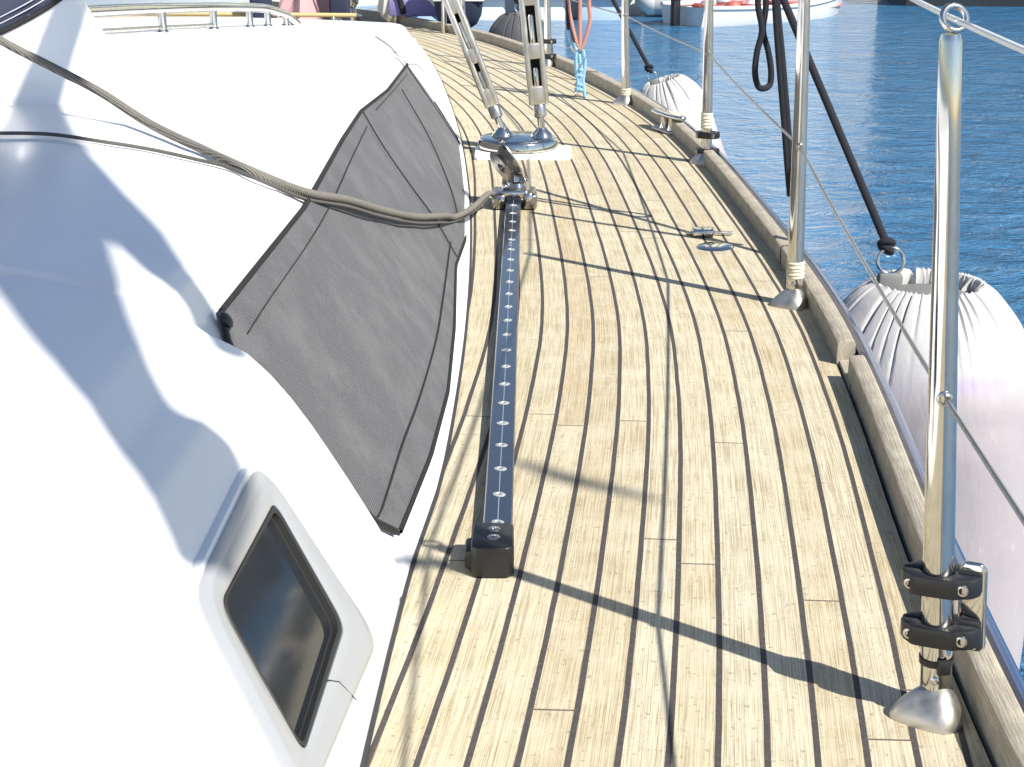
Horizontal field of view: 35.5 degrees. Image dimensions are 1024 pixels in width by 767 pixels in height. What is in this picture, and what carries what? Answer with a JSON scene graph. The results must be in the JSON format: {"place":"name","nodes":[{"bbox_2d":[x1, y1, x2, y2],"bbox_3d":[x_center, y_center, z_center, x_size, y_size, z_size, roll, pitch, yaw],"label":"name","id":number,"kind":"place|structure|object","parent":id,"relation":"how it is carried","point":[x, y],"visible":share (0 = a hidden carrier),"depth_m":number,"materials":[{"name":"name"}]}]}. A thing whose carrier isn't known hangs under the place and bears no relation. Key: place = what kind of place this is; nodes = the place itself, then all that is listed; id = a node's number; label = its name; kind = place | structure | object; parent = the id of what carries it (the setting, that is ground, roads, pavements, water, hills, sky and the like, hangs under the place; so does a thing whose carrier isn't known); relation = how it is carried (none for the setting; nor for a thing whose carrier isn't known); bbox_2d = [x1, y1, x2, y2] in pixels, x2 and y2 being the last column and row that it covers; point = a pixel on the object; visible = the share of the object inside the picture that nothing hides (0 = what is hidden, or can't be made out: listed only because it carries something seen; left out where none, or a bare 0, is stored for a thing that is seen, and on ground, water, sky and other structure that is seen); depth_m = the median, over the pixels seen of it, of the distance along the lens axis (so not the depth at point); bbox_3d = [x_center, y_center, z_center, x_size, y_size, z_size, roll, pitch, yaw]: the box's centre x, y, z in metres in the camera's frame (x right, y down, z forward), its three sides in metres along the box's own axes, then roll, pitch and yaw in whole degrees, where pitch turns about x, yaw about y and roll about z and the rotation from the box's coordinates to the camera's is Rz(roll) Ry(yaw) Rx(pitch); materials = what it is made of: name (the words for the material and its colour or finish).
{"place":"outdoors","nodes":[
{"label":"outdoors","id":0,"kind":"place"},
{"bbox_2d":[273,0,329,19],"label":"pink towel","id":1,"kind":"object","parent":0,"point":[306,6],"visible":0.45,"depth_m":7.44,"materials":[{"name":"fabric"}]},
{"bbox_2d":[151,16,991,766],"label":"deck","id":2,"kind":"structure","parent":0,"point":[711,560],"depth_m":1.87,"materials":[{"name":"brown wood"}]},
{"bbox_2d":[0,17,471,766],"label":"coachroof","id":3,"kind":"object","parent":2,"relation":"on","point":[206,559],"visible":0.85,"depth_m":1.38,"materials":[{"name":"white paint"}]},
{"bbox_2d":[0,0,169,104],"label":"cockpit coaming","id":4,"kind":"object","parent":3,"relation":"on","point":[70,35],"visible":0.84,"depth_m":2.41,"materials":[{"name":"white paint"}]},
{"bbox_2d":[87,2,300,32],"bbox_3d":[-0.899,-0.974,4.312,0.068,0.277,2.621,2,18,6],"label":"grab rail","id":5,"kind":"object","parent":3,"relation":"on","point":[161,9],"visible":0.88,"depth_m":4.28,"materials":[{"name":"silver metal"}]},
{"bbox_2d":[129,12,356,16],"bbox_3d":[-1.235,-1.665,7.213,1.089,0.059,0.019,-6,19,-18],"label":"boathook","id":6,"kind":"object","parent":3,"relation":"on","point":[243,14],"visible":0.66,"depth_m":7.21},
{"bbox_2d":[0,131,488,224],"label":"thin sheet","id":7,"kind":"object","parent":3,"relation":"on","point":[258,179],"visible":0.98,"depth_m":2.11,"materials":[{"name":"grey fabric"}]},
{"bbox_2d":[0,35,494,220],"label":"jib sheet","id":8,"kind":"object","parent":3,"relation":"on","point":[137,116],"visible":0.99,"depth_m":2.24,"materials":[{"name":"grey fabric"}]},
{"bbox_2d":[218,63,468,533],"bbox_3d":[-0.195,-0.367,2.989,0.215,0.301,2.855,0,18,0],"label":"window cover","id":9,"kind":"object","parent":3,"relation":"attached to","point":[338,324],"depth_m":2.10,"materials":[{"name":"grey fabric"}]},
{"bbox_2d":[249,0,272,17],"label":"storage box","id":10,"kind":"object","parent":2,"relation":"on","point":[260,15],"depth_m":7.11,"materials":[{"name":"blue fabric"}]},
{"bbox_2d":[329,0,350,20],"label":"storage box","id":11,"kind":"object","parent":2,"relation":"on","point":[339,6],"depth_m":7.40,"materials":[{"name":"blue fabric"}]},
{"bbox_2d":[329,0,361,20],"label":"anchor windlass","id":12,"kind":"object","parent":2,"relation":"on","point":[353,5],"visible":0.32,"depth_m":7.53,"materials":[{"name":"silver metal"}]},
{"bbox_2d":[377,0,438,21],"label":"sail bundle","id":13,"kind":"object","parent":2,"relation":"on","point":[388,9],"visible":0.68,"depth_m":7.57,"materials":[{"name":"purple fabric"}]},
{"bbox_2d":[394,0,446,32],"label":"bow pulpit","id":14,"kind":"object","parent":2,"relation":"on","point":[443,20],"visible":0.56,"depth_m":7.19,"materials":[{"name":"silver metal"}]},
{"bbox_2d":[460,0,465,14],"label":"stanchion","id":15,"kind":"object","parent":2,"relation":"on","point":[462,3],"visible":0.02,"depth_m":7.16,"materials":[{"name":"silver metal"}]},
{"bbox_2d":[464,523,513,576],"bbox_3d":[-0.024,0.178,1.723,0.053,0.037,0.070,0,18,0],"label":"track end stop","id":16,"kind":"object","parent":2,"relation":"on","point":[489,550],"visible":1,"depth_m":1.69,"materials":[{"name":"black plastic"}]},
{"bbox_2d":[483,168,521,523],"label":"genoa track","id":17,"kind":"structure","parent":2,"relation":"on","point":[498,503],"depth_m":2.26,"materials":[{"name":"black metal"}]},
{"bbox_2d":[490,143,536,209],"bbox_3d":[0.003,-0.460,3.527,0.105,0.138,0.112,0,18,0],"label":"genoa sheet car","id":18,"kind":"object","parent":17,"relation":"on","point":[505,163],"visible":1,"depth_m":3.50,"materials":[{"name":"metal"}]},
{"bbox_2d":[474,145,571,159],"bbox_3d":[0.029,-0.602,4.175,0.253,0.014,0.165,0,18,0],"label":"chainplate pad","id":19,"kind":"object","parent":2,"relation":"on","point":[561,152],"visible":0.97,"depth_m":4.10,"materials":[{"name":"white plastic"}]},
{"bbox_2d":[478,126,557,153],"bbox_3d":[0.016,-0.647,4.205,0.210,0.054,0.210,0,18,0],"label":"chainplate","id":20,"kind":"object","parent":19,"relation":"on","point":[539,140],"visible":0.98,"depth_m":4.15,"materials":[{"name":"silver metal"}]},
{"bbox_2d":[442,0,504,127],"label":"rigging screw","id":21,"kind":"object","parent":20,"relation":"on","point":[472,53],"visible":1,"depth_m":4.13,"materials":[{"name":"silver metal"}]},
{"bbox_2d":[519,0,548,127],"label":"rigging screw","id":22,"kind":"object","parent":20,"relation":"on","point":[534,53],"visible":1,"depth_m":4.12,"materials":[{"name":"silver metal"}]},
{"bbox_2d":[544,0,553,66],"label":"stanchion","id":23,"kind":"object","parent":2,"relation":"on","point":[547,27],"visible":0.73,"depth_m":5.97,"materials":[{"name":"silver metal"}]},
{"bbox_2d":[543,38,555,58],"bbox_3d":[0.137,-1.257,6.003,0.063,0.072,0.037,9,20,25],"label":"rail clamp","id":24,"kind":"object","parent":23,"relation":"attached to","point":[552,55],"visible":0.62,"depth_m":5.98,"materials":[{"name":"black plastic"}]},
{"bbox_2d":[96,1,1023,766],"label":"toe rail","id":25,"kind":"object","parent":2,"relation":"on","point":[994,707],"visible":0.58,"depth_m":2.10,"materials":[{"name":"brown wood"}]},
{"bbox_2d":[566,0,591,96],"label":"strap lashing","id":26,"kind":"object","parent":2,"relation":"on","point":[576,44],"visible":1,"depth_m":5.15,"materials":[{"name":"blue fabric"}]},
{"bbox_2d":[613,0,631,105],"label":"stanchion","id":27,"kind":"object","parent":2,"relation":"on","point":[624,98],"visible":1,"depth_m":5.01,"materials":[{"name":"silver metal"}]},
{"bbox_2d":[651,108,686,134],"bbox_3d":[0.444,-0.744,4.544,0.054,0.053,0.194,-6,19,-19],"label":"folding cleat","id":28,"kind":"object","parent":2,"relation":"on","point":[668,117],"visible":0.94,"depth_m":4.53,"materials":[{"name":"metal"}]},
{"bbox_2d":[690,0,713,164],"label":"stanchion","id":29,"kind":"object","parent":2,"relation":"on","point":[707,106],"visible":0.88,"depth_m":3.99,"materials":[{"name":"silver metal"}]},
{"bbox_2d":[695,130,719,153],"bbox_3d":[0.494,-0.608,4.047,0.063,0.060,0.036,9,20,25],"label":"rail clamp","id":30,"kind":"object","parent":29,"relation":"attached to","point":[707,135],"visible":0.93,"depth_m":4.03,"materials":[{"name":"black plastic"}]},
{"bbox_2d":[685,227,733,250],"bbox_3d":[0.402,-0.290,3.206,0.096,0.016,0.157,0,18,0],"label":"cleat","id":31,"kind":"object","parent":2,"relation":"on","point":[707,232],"visible":1,"depth_m":3.24,"materials":[{"name":"silver metal"}]},
{"bbox_2d":[770,0,810,310],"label":"stanchion","id":32,"kind":"object","parent":2,"relation":"on","point":[791,296],"visible":0.98,"depth_m":2.67,"materials":[{"name":"silver metal"}]},
{"bbox_2d":[889,2,969,734],"bbox_3d":[0.372,0.001,1.328,0.061,0.619,0.064,-16,24,-41],"label":"stanchion","id":33,"kind":"object","parent":2,"relation":"on","point":[930,703],"visible":0.98,"depth_m":1.32,"materials":[{"name":"silver metal"}]},
{"bbox_2d":[572,0,1023,525],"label":"lifeline","id":34,"kind":"object","parent":33,"relation":"attached to","point":[992,471],"visible":0.96,"depth_m":1.58,"materials":[{"name":"silver metal"}]},
{"bbox_2d":[919,652,953,675],"bbox_3d":[0.374,0.243,1.407,0.030,0.014,0.034,0,18,0],"label":"hose band","id":35,"kind":"object","parent":33,"relation":"attached to","point":[943,667],"visible":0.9,"depth_m":1.39,"materials":[{"name":"black plastic"}]},
{"bbox_2d":[900,560,987,651],"bbox_3d":[0.375,0.194,1.391,0.074,0.085,0.041,9,20,25],"label":"rail clamp","id":36,"kind":"object","parent":33,"relation":"attached to","point":[965,585],"visible":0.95,"depth_m":1.38,"materials":[{"name":"black plastic"}]},
{"bbox_2d":[910,0,1023,53],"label":"lifeline","id":37,"kind":"object","parent":33,"relation":"attached to","point":[1006,42],"visible":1,"depth_m":1.17,"materials":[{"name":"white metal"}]},
{"bbox_2d":[611,0,653,72],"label":"fender rope","id":38,"kind":"object","parent":37,"relation":"hanging from","point":[648,67],"visible":0.94,"depth_m":5.39,"materials":[{"name":"black fabric"}]},
{"bbox_2d":[640,70,727,158],"bbox_3d":[0.601,-0.739,5.462,0.376,0.652,0.284,0,18,0],"label":"fender","id":39,"kind":"object","parent":38,"relation":"hanging from","point":[680,94],"visible":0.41,"depth_m":5.30,"materials":[{"name":"white fabric"}]},
{"bbox_2d":[752,0,773,91],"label":"rope loop","id":40,"kind":"object","parent":37,"relation":"hanging from","point":[762,17],"visible":1,"depth_m":3.15,"materials":[{"name":"black fabric"}]},
{"bbox_2d":[772,0,791,196],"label":"rope tail","id":41,"kind":"object","parent":37,"relation":"hanging from","point":[782,82],"visible":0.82,"depth_m":3.02},
{"bbox_2d":[781,0,895,254],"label":"fender rope","id":42,"kind":"object","parent":37,"relation":"hanging from","point":[885,243],"visible":0.94,"depth_m":2.96,"materials":[{"name":"black fabric"}]},
{"bbox_2d":[843,246,1023,668],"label":"fender","id":43,"kind":"object","parent":42,"relation":"hanging from","point":[989,530],"visible":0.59,"depth_m":2.79,"materials":[{"name":"white fabric"}]},
{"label":"fender rope","id":44,"kind":"object","parent":37,"relation":"hanging from","visible":0},
{"bbox_2d":[489,4,552,52],"bbox_3d":[0.034,-1.287,7.100,0.326,0.782,0.327,0,18,0],"label":"fender","id":45,"kind":"object","parent":44,"relation":"hanging from","point":[507,25],"visible":0.22,"depth_m":6.92,"materials":[{"name":"grey rubber"}]},
{"bbox_2d":[356,0,1023,678],"bbox_3d":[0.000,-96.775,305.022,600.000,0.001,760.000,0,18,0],"label":"water","id":46,"kind":"structure","parent":0,"point":[876,62],"depth_m":12.99,"materials":[{"name":"blue liquid"}]},
{"bbox_2d":[85,0,376,5],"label":"moored boat","id":47,"kind":"object","parent":46,"relation":"on","point":[360,3],"visible":0.06,"depth_m":22.50,"materials":[{"name":"white paint"}]},
{"bbox_2d":[417,0,620,19],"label":"pontoon","id":48,"kind":"object","parent":46,"relation":"on","point":[493,9],"visible":0.2,"depth_m":21.30,"materials":[{"name":"concrete"}]},
{"bbox_2d":[505,0,643,17],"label":"moored boat","id":49,"kind":"object","parent":46,"relation":"on","point":[511,4],"visible":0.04,"depth_m":21.64,"materials":[{"name":"white paint"}]},
{"bbox_2d":[635,0,797,15],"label":"inflatable","id":50,"kind":"object","parent":46,"relation":"on","point":[650,7],"visible":0.3,"depth_m":21.72,"materials":[{"name":"grey paint"}]},
{"bbox_2d":[660,0,842,26],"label":"tender","id":51,"kind":"object","parent":46,"relation":"on","point":[726,13],"visible":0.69,"depth_m":20.67,"materials":[{"name":"white paint"}]},
{"bbox_2d":[551,52,1023,766],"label":"yacht hull","id":52,"kind":"object","parent":46,"relation":"on","point":[1015,680],"visible":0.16,"depth_m":2.15,"materials":[{"name":"grey paint"}]},
{"bbox_2d":[432,0,483,27],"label":"foredeck bag","id":53,"kind":"object","parent":52,"relation":"on","point":[473,10],"visible":0.39,"depth_m":7.33,"materials":[{"name":"blue fabric"}]},
{"bbox_2d":[891,0,1023,6],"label":"moored boat","id":54,"kind":"object","parent":46,"relation":"on","point":[1002,3],"visible":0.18,"depth_m":23.40,"materials":[{"name":"paint"}]}
]}

